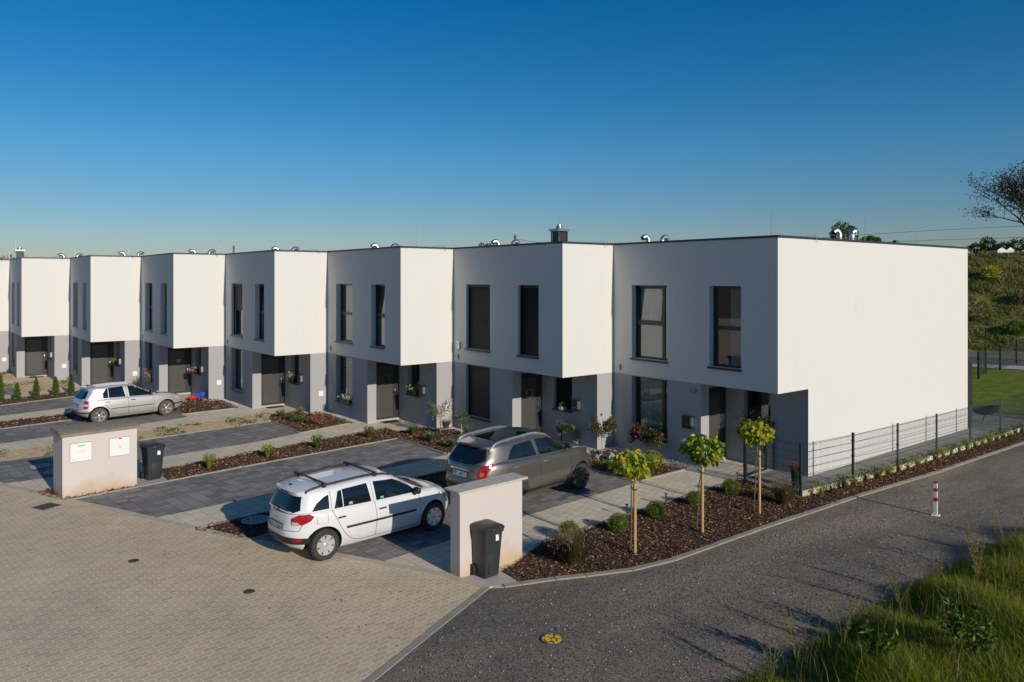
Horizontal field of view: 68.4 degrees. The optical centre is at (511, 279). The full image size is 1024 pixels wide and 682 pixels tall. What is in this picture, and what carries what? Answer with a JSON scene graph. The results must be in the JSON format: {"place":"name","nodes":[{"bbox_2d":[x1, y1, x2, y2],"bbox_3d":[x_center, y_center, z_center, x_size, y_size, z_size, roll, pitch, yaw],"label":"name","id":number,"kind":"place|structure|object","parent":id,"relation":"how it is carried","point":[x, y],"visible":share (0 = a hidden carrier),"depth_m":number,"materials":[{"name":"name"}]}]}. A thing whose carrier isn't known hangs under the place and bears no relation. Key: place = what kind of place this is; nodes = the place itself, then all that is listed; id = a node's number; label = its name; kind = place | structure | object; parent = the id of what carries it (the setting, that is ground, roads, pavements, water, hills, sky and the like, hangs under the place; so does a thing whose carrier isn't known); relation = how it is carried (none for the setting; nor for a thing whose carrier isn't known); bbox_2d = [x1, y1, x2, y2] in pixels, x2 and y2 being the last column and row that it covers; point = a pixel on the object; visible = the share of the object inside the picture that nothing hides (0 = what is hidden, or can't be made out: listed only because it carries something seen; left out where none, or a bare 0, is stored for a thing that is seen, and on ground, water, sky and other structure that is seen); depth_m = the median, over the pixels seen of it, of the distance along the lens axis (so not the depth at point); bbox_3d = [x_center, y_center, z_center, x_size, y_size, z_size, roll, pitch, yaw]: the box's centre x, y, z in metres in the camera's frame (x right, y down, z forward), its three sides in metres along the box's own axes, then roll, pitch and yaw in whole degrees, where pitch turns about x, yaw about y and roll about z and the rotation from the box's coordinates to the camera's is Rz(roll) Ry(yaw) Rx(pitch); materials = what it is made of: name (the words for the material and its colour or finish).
{"place":"outdoors","nodes":[
{"label":"outdoors","id":0,"kind":"place"},
{"bbox_2d":[3,380,67,392],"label":"soil","id":1,"kind":"structure","parent":0,"point":[28,387],"depth_m":38.82,"materials":[{"name":"beige soil"}]},
{"bbox_2d":[0,397,73,415],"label":"driveway","id":2,"kind":"structure","parent":0,"point":[36,406],"depth_m":32.46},
{"bbox_2d":[0,410,186,443],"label":"driveway","id":3,"kind":"structure","parent":0,"point":[7,435],"depth_m":28.24,"materials":[{"name":"grey concrete"}]},
{"bbox_2d":[71,376,182,421],"bbox_3d":[-15.277,4.580,30.077,1.883,1.826,4.034,0,0,43],"label":"hatchback car","id":4,"kind":"object","parent":3,"relation":"on","point":[96,402],"visible":1,"depth_m":29.14,"materials":[{"name":"silver paint"}]},
{"bbox_2d":[0,413,270,461],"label":"soil","id":5,"kind":"structure","parent":0,"point":[17,454],"depth_m":27.10,"materials":[{"name":"brown soil"}]},
{"bbox_2d":[0,411,269,457],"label":"weeds","id":6,"kind":"object","parent":5,"relation":"on","point":[171,429],"visible":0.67,"depth_m":27.70,"materials":[{"name":"green plant"}]},
{"bbox_2d":[0,421,297,482],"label":"driveway","id":7,"kind":"structure","parent":0,"point":[19,470],"depth_m":25.30,"materials":[{"name":"grey concrete"}]},
{"bbox_2d":[0,486,480,681],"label":"street","id":8,"kind":"structure","parent":0,"point":[268,637],"depth_m":12.68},
{"bbox_2d":[74,439,447,516],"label":"driveway","id":9,"kind":"structure","parent":0,"point":[184,494],"depth_m":20.33,"materials":[{"name":"grey concrete"}]},
{"bbox_2d":[0,376,809,587],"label":"light paving","id":10,"kind":"structure","parent":0,"point":[598,508],"depth_m":20.14,"materials":[{"name":"beige concrete"}]},
{"bbox_2d":[1,391,77,404],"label":"flower bed","id":11,"kind":"object","parent":10,"relation":"on","point":[50,395],"visible":0.18,"depth_m":34.89,"materials":[{"name":"brown soil"}]},
{"bbox_2d":[50,418,139,497],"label":"utility wall","id":12,"kind":"structure","parent":10,"relation":"on","point":[94,457],"depth_m":19.34,"materials":[{"name":"concrete"}]},
{"bbox_2d":[0,398,237,427],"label":"mulch","id":13,"kind":"object","parent":10,"relation":"on","point":[177,409],"visible":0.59,"depth_m":30.90,"materials":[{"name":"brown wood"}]},
{"bbox_2d":[70,248,215,386],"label":"terraced house","id":14,"kind":"structure","parent":10,"relation":"on","point":[105,330],"depth_m":37.65,"materials":[{"name":"white paint"}]},
{"bbox_2d":[90,341,112,383],"bbox_3d":[-21.380,4.345,39.204,1.120,2.300,0.117,0,0,-38],"label":"door","id":15,"kind":"structure","parent":14,"relation":"in","point":[101,353],"depth_m":39.21,"materials":[{"name":"silver metal"}]},
{"bbox_2d":[137,476,166,485],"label":"bin slab","id":16,"kind":"structure","parent":10,"relation":"on","point":[143,481],"depth_m":20.45,"materials":[{"name":"concrete"}]},
{"bbox_2d":[139,441,165,479],"bbox_3d":[-9.863,4.978,20.646,0.669,0.985,0.510,0,0,44],"label":"dustbin","id":17,"kind":"object","parent":16,"relation":"on","point":[152,452],"visible":1,"depth_m":20.50,"materials":[{"name":"plastic"}]},
{"bbox_2d":[141,245,299,399],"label":"terraced house","id":18,"kind":"structure","parent":10,"relation":"on","point":[188,307],"depth_m":34.48,"materials":[{"name":"white paint"}]},
{"bbox_2d":[168,347,190,394],"bbox_3d":[-15.882,4.345,35.906,1.120,2.300,0.117,0,0,-38],"label":"door","id":19,"kind":"structure","parent":18,"relation":"in","point":[179,376],"depth_m":35.93,"materials":[{"name":"silver metal"}]},
{"bbox_2d":[0,482,492,587],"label":"street edge","id":20,"kind":"object","parent":10,"relation":"on","point":[377,562],"visible":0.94,"depth_m":15.76,"materials":[{"name":"grey concrete"}]},
{"bbox_2d":[269,411,351,431],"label":"mulch","id":21,"kind":"object","parent":10,"relation":"on","point":[303,422],"visible":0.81,"depth_m":28.97,"materials":[{"name":"brown wood"}]},
{"bbox_2d":[225,243,398,412],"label":"terraced house","id":22,"kind":"structure","parent":10,"relation":"on","point":[294,283],"depth_m":31.29,"materials":[{"name":"white paint"}]},
{"bbox_2d":[230,283,242,337],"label":"window","id":23,"kind":"structure","parent":22,"relation":"in","point":[238,291],"depth_m":33.76,"materials":[{"name":"black glass"}]},
{"bbox_2d":[230,349,242,393],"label":"window","id":24,"kind":"structure","parent":22,"relation":"in","point":[237,387],"depth_m":34.04,"materials":[{"name":"black glass"}]},
{"bbox_2d":[253,284,263,341],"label":"window","id":25,"kind":"structure","parent":22,"relation":"in","point":[260,285],"depth_m":31.70,"materials":[{"name":"black glass"}]},
{"bbox_2d":[261,354,284,406],"bbox_3d":[-10.384,4.345,32.608,1.120,2.300,0.117,0,0,-38],"label":"door","id":26,"kind":"structure","parent":22,"relation":"in","point":[272,367],"depth_m":32.62,"materials":[{"name":"silver metal"}]},
{"bbox_2d":[162,425,463,479],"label":"mulch","id":27,"kind":"object","parent":10,"relation":"on","point":[313,449],"visible":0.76,"depth_m":24.47,"materials":[{"name":"brown wood"}]},
{"bbox_2d":[426,396,454,432],"bbox_3d":[-2.549,4.817,26.700,1.077,1.338,0.971,0,0,-14],"label":"olive tree","id":28,"kind":"object","parent":27,"relation":"on","point":[441,410],"visible":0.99,"depth_m":26.66,"materials":[{"name":"green plant"}]},
{"bbox_2d":[67,379,695,468],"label":"pebbles","id":29,"kind":"object","parent":10,"relation":"on","point":[347,418],"visible":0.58,"depth_m":28.98,"materials":[{"name":"gravel"}]},
{"bbox_2d":[327,239,519,428],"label":"terraced house","id":30,"kind":"structure","parent":10,"relation":"on","point":[417,348],"depth_m":28.12,"materials":[{"name":"white paint"}]},
{"bbox_2d":[334,284,352,344],"bbox_3d":[-6.638,1.380,30.162,0.314,2.380,1.525,0,0,-38],"label":"window","id":31,"kind":"structure","parent":30,"relation":"in","point":[346,313],"depth_m":30.75,"materials":[{"name":"black glass"}]},
{"bbox_2d":[334,356,352,406],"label":"window","id":32,"kind":"structure","parent":30,"relation":"in","point":[342,357],"depth_m":30.54,"materials":[{"name":"black glass"}]},
{"bbox_2d":[369,284,384,349],"bbox_3d":[-4.866,1.383,27.984,0.385,2.375,1.140,0,0,-38],"label":"window","id":33,"kind":"structure","parent":30,"relation":"in","point":[382,315],"depth_m":28.39,"materials":[{"name":"black glass"}]},
{"bbox_2d":[376,362,399,421],"bbox_3d":[-4.886,4.345,29.310,1.120,2.300,0.117,0,0,-38],"label":"door","id":34,"kind":"structure","parent":30,"relation":"in","point":[387,395],"depth_m":29.34,"materials":[{"name":"silver metal"}]},
{"bbox_2d":[195,448,685,538],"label":"mulch","id":35,"kind":"object","parent":10,"relation":"on","point":[597,467],"visible":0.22,"depth_m":20.39,"materials":[{"name":"brown wood"}]},
{"bbox_2d":[240,515,268,525],"bbox_3d":[-5.815,5.466,17.086,0.698,0.027,0.698,0,0,-38],"label":"manhole cover","id":36,"kind":"object","parent":35,"relation":"on","point":[255,519],"visible":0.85,"depth_m":17.00,"materials":[{"name":"metal"}]},
{"bbox_2d":[584,413,618,453],"bbox_3d":[2.800,4.827,23.555,1.117,1.320,0.982,0,0,-7],"label":"photinia tree","id":37,"kind":"object","parent":35,"relation":"on","point":[610,425],"visible":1,"depth_m":23.44,"materials":[{"name":"green plant"}]},
{"bbox_2d":[644,449,662,468],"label":"lime bush","id":38,"kind":"object","parent":35,"relation":"on","point":[655,460],"visible":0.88,"depth_m":21.71,"materials":[{"name":"green plant"}]},
{"bbox_2d":[444,472,527,576],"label":"utility wall","id":39,"kind":"structure","parent":10,"relation":"on","point":[498,498],"depth_m":14.23,"materials":[{"name":"paint"}]},
{"bbox_2d":[552,419,566,440],"bbox_3d":[1.636,5.090,25.169,0.550,0.812,0.520,0,0,-38],"label":"plant pot","id":40,"kind":"object","parent":10,"relation":"on","point":[557,435],"visible":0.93,"depth_m":25.08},
{"bbox_2d":[454,224,669,449],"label":"terraced house","id":41,"kind":"structure","parent":10,"relation":"on","point":[540,323],"depth_m":25.04,"materials":[{"name":"white paint"}]},
{"bbox_2d":[464,284,490,352],"bbox_3d":[-1.142,1.380,26.863,0.310,2.380,1.525,0,0,-38],"label":"window","id":42,"kind":"structure","parent":41,"relation":"in","point":[479,322],"depth_m":26.93,"materials":[{"name":"black glass"}]},
{"bbox_2d":[465,365,490,422],"bbox_3d":[-1.142,4.040,26.863,0.310,1.900,1.525,0,0,-38],"label":"window","id":43,"kind":"structure","parent":41,"relation":"in","point":[479,376],"depth_m":26.92,"materials":[{"name":"grey glass"}]},
{"bbox_2d":[516,285,538,358],"bbox_3d":[0.603,1.383,24.663,0.310,2.375,1.140,0,0,-38],"label":"window","id":44,"kind":"structure","parent":41,"relation":"in","point":[529,321],"depth_m":24.73,"materials":[{"name":"black glass"}]},
{"bbox_2d":[521,373,541,431],"bbox_3d":[0.612,4.345,26.011,1.120,2.300,0.117,0,0,-38],"label":"door","id":45,"kind":"structure","parent":41,"relation":"in","point":[531,409],"depth_m":26.09,"materials":[{"name":"silver metal"}]},
{"bbox_2d":[552,377,572,412],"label":"window","id":46,"kind":"structure","parent":41,"relation":"in","point":[563,385],"depth_m":25.62,"materials":[{"name":"black glass"}]},
{"bbox_2d":[562,424,577,443],"bbox_3d":[1.916,5.110,24.801,0.426,0.771,0.478,0,0,-38],"label":"plant pot","id":47,"kind":"object","parent":10,"relation":"on","point":[570,436],"visible":0.95,"depth_m":24.69,"materials":[{"name":"ceramic"}]},
{"bbox_2d":[502,431,1023,581],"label":"mulch","id":48,"kind":"object","parent":10,"relation":"on","point":[933,468],"visible":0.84,"depth_m":17.18,"materials":[{"name":"brown wood"}]},
{"bbox_2d":[557,520,579,536],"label":"box bush","id":49,"kind":"object","parent":48,"relation":"on","point":[561,525],"visible":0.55,"depth_m":15.81,"materials":[{"name":"green plant"}]},
{"bbox_2d":[543,523,606,565],"bbox_3d":[1.186,5.150,14.569,1.334,0.671,1.301,0,0,-38],"label":"grass clump","id":50,"kind":"object","parent":48,"relation":"on","point":[572,548],"visible":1,"depth_m":14.48,"materials":[{"name":"green plant"}]},
{"bbox_2d":[607,512,628,532],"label":"box bush","id":51,"kind":"object","parent":48,"relation":"on","point":[618,523],"visible":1,"depth_m":16.28,"materials":[{"name":"green plant"}]},
{"bbox_2d":[608,448,650,550],"bbox_3d":[2.399,4.447,15.213,0.867,2.078,0.760,0,0,-38],"label":"young tree","id":52,"kind":"object","parent":48,"relation":"on","point":[631,470],"visible":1,"depth_m":15.11,"materials":[{"name":"green plant"}]},
{"bbox_2d":[630,483,637,553],"bbox_3d":[2.450,4.785,15.095,0.107,1.420,0.240,0,0,-3],"label":"tree stake","id":53,"kind":"object","parent":48,"relation":"on","point":[634,488],"visible":0.98,"depth_m":15.01,"materials":[{"name":"brown wood"}]},
{"bbox_2d":[644,499,665,518],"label":"box bush","id":54,"kind":"object","parent":48,"relation":"on","point":[655,509],"visible":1,"depth_m":17.23,"materials":[{"name":"green plant"}]},
{"bbox_2d":[685,490,700,505],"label":"box bush","id":55,"kind":"object","parent":48,"relation":"on","point":[691,497],"visible":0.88,"depth_m":18.19,"materials":[{"name":"green plant"}]},
{"bbox_2d":[697,466,704,532],"bbox_3d":[4.075,4.775,16.339,0.107,1.440,0.270,0,0,-27],"label":"tree stake","id":56,"kind":"object","parent":48,"relation":"on","point":[702,472],"visible":1,"depth_m":16.24,"materials":[{"name":"brown wood"}]},
{"bbox_2d":[678,434,724,528],"bbox_3d":[4.137,4.431,16.448,1.029,2.111,0.955,0,0,17],"label":"young tree","id":57,"kind":"object","parent":48,"relation":"on","point":[692,446],"visible":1,"depth_m":16.29,"materials":[{"name":"green plant"}]},
{"bbox_2d":[722,478,741,494],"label":"box bush","id":58,"kind":"object","parent":48,"relation":"on","point":[730,486],"visible":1,"depth_m":19.14,"materials":[{"name":"green plant"}]},
{"bbox_2d":[737,419,775,509],"bbox_3d":[5.784,4.403,17.794,0.912,2.167,0.910,0,0,-38],"label":"young tree","id":59,"kind":"object","parent":48,"relation":"on","point":[757,436],"visible":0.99,"depth_m":17.67,"materials":[{"name":"green plant"}]},
{"bbox_2d":[754,450,761,514],"bbox_3d":[5.737,4.745,17.648,0.107,1.500,0.303,0,0,-19],"label":"tree stake","id":60,"kind":"object","parent":48,"relation":"on","point":[759,455],"visible":0.99,"depth_m":17.53,"materials":[{"name":"brown wood"}]},
{"bbox_2d":[761,477,803,505],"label":"grass clump","id":61,"kind":"object","parent":48,"relation":"on","point":[784,494],"visible":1,"depth_m":18.26,"materials":[{"name":"green plant"}]},
{"bbox_2d":[258,470,636,560],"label":"driveway","id":62,"kind":"structure","parent":0,"point":[385,547],"depth_m":16.51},
{"bbox_2d":[268,461,448,560],"bbox_3d":[-3.185,4.581,16.200,4.054,1.822,2.022,0,0,-43],"label":"estate car","id":63,"kind":"object","parent":62,"relation":"on","point":[322,514],"visible":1,"depth_m":15.20,"materials":[{"name":"white paint"}]},
{"bbox_2d":[445,425,591,495],"bbox_3d":[0.313,4.645,19.394,1.948,1.694,4.546,0,0,44],"label":"suv car","id":64,"kind":"object","parent":62,"relation":"on","point":[540,460],"visible":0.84,"depth_m":18.36,"materials":[{"name":"grey paint"}]},
{"bbox_2d":[0,0,1023,258],"label":"sky","id":65,"kind":"structure","parent":0,"point":[151,127],"materials":[{"name":"blue"}]},
{"bbox_2d":[280,252,1023,419],"bbox_3d":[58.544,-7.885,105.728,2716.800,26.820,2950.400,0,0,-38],"label":"ground","id":66,"kind":"structure","parent":0,"point":[988,327],"depth_m":61.45,"materials":[{"name":"green plant"}]},
{"bbox_2d":[0,247,82,372],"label":"terraced house","id":67,"kind":"structure","parent":66,"relation":"on","point":[5,314],"depth_m":44.34,"materials":[{"name":"white paint"}]},
{"bbox_2d":[9,251,143,379],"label":"terraced house","id":68,"kind":"structure","parent":66,"relation":"on","point":[40,316],"depth_m":40.92,"materials":[{"name":"white paint"}]},
{"bbox_2d":[25,336,47,376],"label":"door","id":69,"kind":"structure","parent":68,"relation":"in","point":[36,347],"depth_m":42.52,"materials":[{"name":"grey metal"}]},
{"bbox_2d":[466,570,517,587],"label":"bin slab","id":70,"kind":"structure","parent":66,"relation":"on","point":[500,579],"depth_m":13.74,"materials":[{"name":"concrete"}]},
{"bbox_2d":[469,519,504,578],"bbox_3d":[-0.474,4.989,13.947,0.474,0.985,0.622,0,0,-41],"label":"dustbin","id":71,"kind":"object","parent":70,"relation":"on","point":[486,537],"visible":1,"depth_m":13.80,"materials":[{"name":"plastic"}]},
{"bbox_2d":[0,380,1023,681],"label":"kerb","id":72,"kind":"structure","parent":66,"relation":"on","point":[384,668],"depth_m":17.63,"materials":[{"name":"grey concrete"}]},
{"bbox_2d":[614,228,968,476],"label":"terraced house","id":73,"kind":"structure","parent":66,"relation":"on","point":[806,340],"depth_m":22.71,"materials":[{"name":"white paint"}]},
{"bbox_2d":[627,422,666,447],"bbox_3d":[4.180,4.835,23.363,0.503,0.743,1.429,0,0,-38],"label":"flower box","id":74,"kind":"object","parent":73,"relation":"on","point":[654,435],"visible":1,"depth_m":23.28,"materials":[{"name":"green plant"}]},
{"bbox_2d":[630,285,667,363],"bbox_3d":[4.412,1.380,23.608,0.452,2.380,1.525,0,0,-38],"label":"window","id":75,"kind":"structure","parent":73,"relation":"in","point":[653,298],"depth_m":23.82,"materials":[{"name":"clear glass"}]},
{"bbox_2d":[633,376,667,442],"bbox_3d":[4.412,4.040,23.608,0.452,1.900,1.525,0,0,-38],"label":"window","id":76,"kind":"structure","parent":73,"relation":"in","point":[653,391],"depth_m":23.82,"materials":[{"name":"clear glass"}]},
{"bbox_2d":[709,386,726,458],"bbox_3d":[6.109,4.345,22.713,1.120,2.300,0.117,0,0,-38],"label":"door","id":77,"kind":"structure","parent":73,"relation":"in","point":[717,395],"depth_m":22.85,"materials":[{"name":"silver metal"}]},
{"bbox_2d":[707,286,741,371],"bbox_3d":[6.156,1.383,21.408,0.452,2.375,1.140,0,0,-38],"label":"window","id":78,"kind":"structure","parent":73,"relation":"in","point":[735,327],"depth_m":21.46,"materials":[{"name":"black glass"}]},
{"bbox_2d":[829,221,859,239],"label":"tree","id":79,"kind":"object","parent":66,"relation":"on","point":[842,228],"visible":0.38,"depth_m":91.31,"materials":[{"name":"green plant"}]},
{"bbox_2d":[968,300,995,319],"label":"bank bush","id":80,"kind":"object","parent":66,"relation":"on","point":[981,307],"visible":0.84,"depth_m":60.95,"materials":[{"name":"green plant"}]},
{"bbox_2d":[961,157,1023,224],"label":"tree","id":81,"kind":"object","parent":66,"relation":"on","point":[1011,186],"visible":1,"depth_m":70.45,"materials":[{"name":"green plant"}]},
{"bbox_2d":[980,265,1005,278],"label":"bank bush","id":82,"kind":"object","parent":66,"relation":"on","point":[993,271],"visible":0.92,"depth_m":65.68,"materials":[{"name":"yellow plant"}]},
{"bbox_2d":[968,249,1023,351],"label":"bank grass","id":83,"kind":"structure","parent":66,"relation":"on","point":[1016,270],"depth_m":63.60,"materials":[{"name":"green plant"}]},
{"bbox_2d":[977,340,1023,378],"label":"back fence","id":84,"kind":"object","parent":66,"relation":"on","point":[999,357],"visible":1,"depth_m":45.47,"materials":[{"name":"metal"}]},
{"bbox_2d":[1000,319,1023,334],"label":"bank bush","id":85,"kind":"object","parent":66,"relation":"on","point":[1011,326],"visible":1,"depth_m":57.77,"materials":[{"name":"green plant"}]},
{"bbox_2d":[374,444,1023,681],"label":"gravel road","id":86,"kind":"structure","parent":0,"point":[998,478],"depth_m":12.93,"materials":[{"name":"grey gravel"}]},
{"bbox_2d":[541,634,561,644],"bbox_3d":[0.602,5.473,11.454,0.327,0.017,0.327,0,0,-38],"label":"gas cover","id":87,"kind":"object","parent":86,"relation":"on","point":[551,639],"visible":1,"depth_m":11.43,"materials":[{"name":"yellow metal"}]},
{"bbox_2d":[931,481,939,516],"bbox_3d":[9.832,5.093,17.470,0.170,0.785,0.170,0,0,42],"label":"bollard","id":88,"kind":"object","parent":86,"relation":"on","point":[935,498],"visible":1,"depth_m":17.45,"materials":[{"name":"white plastic"}]},
{"bbox_2d":[723,519,1023,681],"bbox_3d":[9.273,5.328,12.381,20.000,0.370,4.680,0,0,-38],"label":"verge","id":89,"kind":"structure","parent":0,"point":[793,670],"depth_m":10.94,"materials":[{"name":"green plant"}]},
{"bbox_2d":[758,618,789,681],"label":"tall weed","id":90,"kind":"object","parent":89,"relation":"on","point":[770,657],"visible":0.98,"depth_m":10.19,"materials":[{"name":"green plant"}]},
{"bbox_2d":[779,597,821,666],"bbox_3d":[3.999,5.000,10.546,0.525,0.962,0.576,0,0,-38],"label":"tall weed","id":91,"kind":"object","parent":89,"relation":"on","point":[794,649],"visible":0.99,"depth_m":10.59,"materials":[{"name":"green plant"}]},
{"bbox_2d":[822,595,860,646],"bbox_3d":[4.860,4.990,11.099,0.506,0.907,0.446,0,0,19],"label":"tall weed","id":92,"kind":"object","parent":89,"relation":"on","point":[848,621],"visible":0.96,"depth_m":11.00,"materials":[{"name":"green plant"}]},
{"bbox_2d":[849,581,890,630],"bbox_3d":[5.425,4.998,11.412,0.586,0.865,0.392,0,0,27],"label":"tall weed","id":93,"kind":"object","parent":89,"relation":"on","point":[876,620],"visible":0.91,"depth_m":11.42,"materials":[{"name":"green plant"}]},
{"bbox_2d":[858,619,900,663],"bbox_3d":[4.821,4.828,9.838,0.480,0.678,0.337,0,0,40],"label":"tall weed","id":94,"kind":"object","parent":89,"relation":"on","point":[884,645],"visible":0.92,"depth_m":9.83,"materials":[{"name":"green plant"}]},
{"bbox_2d":[881,559,915,608],"bbox_3d":[6.373,5.001,12.516,0.459,0.948,0.625,0,0,1],"label":"tall weed","id":95,"kind":"object","parent":89,"relation":"on","point":[897,593],"visible":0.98,"depth_m":12.43,"materials":[{"name":"green plant"}]},
{"bbox_2d":[909,547,946,588],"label":"tall weed","id":96,"kind":"object","parent":89,"relation":"on","point":[934,575],"visible":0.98,"depth_m":12.73,"materials":[{"name":"green plant"}]},
{"bbox_2d":[934,589,986,645],"bbox_3d":[6.236,4.767,10.444,0.479,0.759,0.587,0,0,-38],"label":"tall weed","id":97,"kind":"object","parent":89,"relation":"on","point":[965,621],"visible":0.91,"depth_m":10.45,"materials":[{"name":"green plant"}]},
{"bbox_2d":[962,533,987,580],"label":"tall weed","id":98,"kind":"object","parent":89,"relation":"on","point":[976,565],"visible":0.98,"depth_m":12.94,"materials":[{"name":"green plant"}]},
{"bbox_2d":[960,618,998,659],"bbox_3d":[6.150,4.762,9.904,0.452,0.769,0.405,0,0,30],"label":"tall weed","id":99,"kind":"object","parent":89,"relation":"on","point":[977,636],"visible":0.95,"depth_m":9.89,"materials":[{"name":"green plant"}]},
{"bbox_2d":[746,413,1023,495],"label":"side terrace","id":100,"kind":"structure","parent":0,"point":[884,460],"depth_m":23.30,"materials":[{"name":"grey concrete"}]},
{"bbox_2d":[743,394,1023,496],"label":"fence","id":101,"kind":"object","parent":100,"relation":"on","point":[874,447],"visible":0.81,"depth_m":20.96,"materials":[{"name":"metal"}]},
{"bbox_2d":[968,361,971,427],"bbox_3d":[16.650,4.260,28.171,0.400,2.470,0.900,0,0,-38],"label":"terrace screen","id":102,"kind":"object","parent":100,"relation":"on","point":[969,383],"visible":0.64,"depth_m":27.79,"materials":[{"name":"grey metal"}]},
{"bbox_2d":[972,369,1023,413],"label":"lawn","id":103,"kind":"structure","parent":0,"point":[989,386],"depth_m":37.83,"materials":[{"name":"green plant"}]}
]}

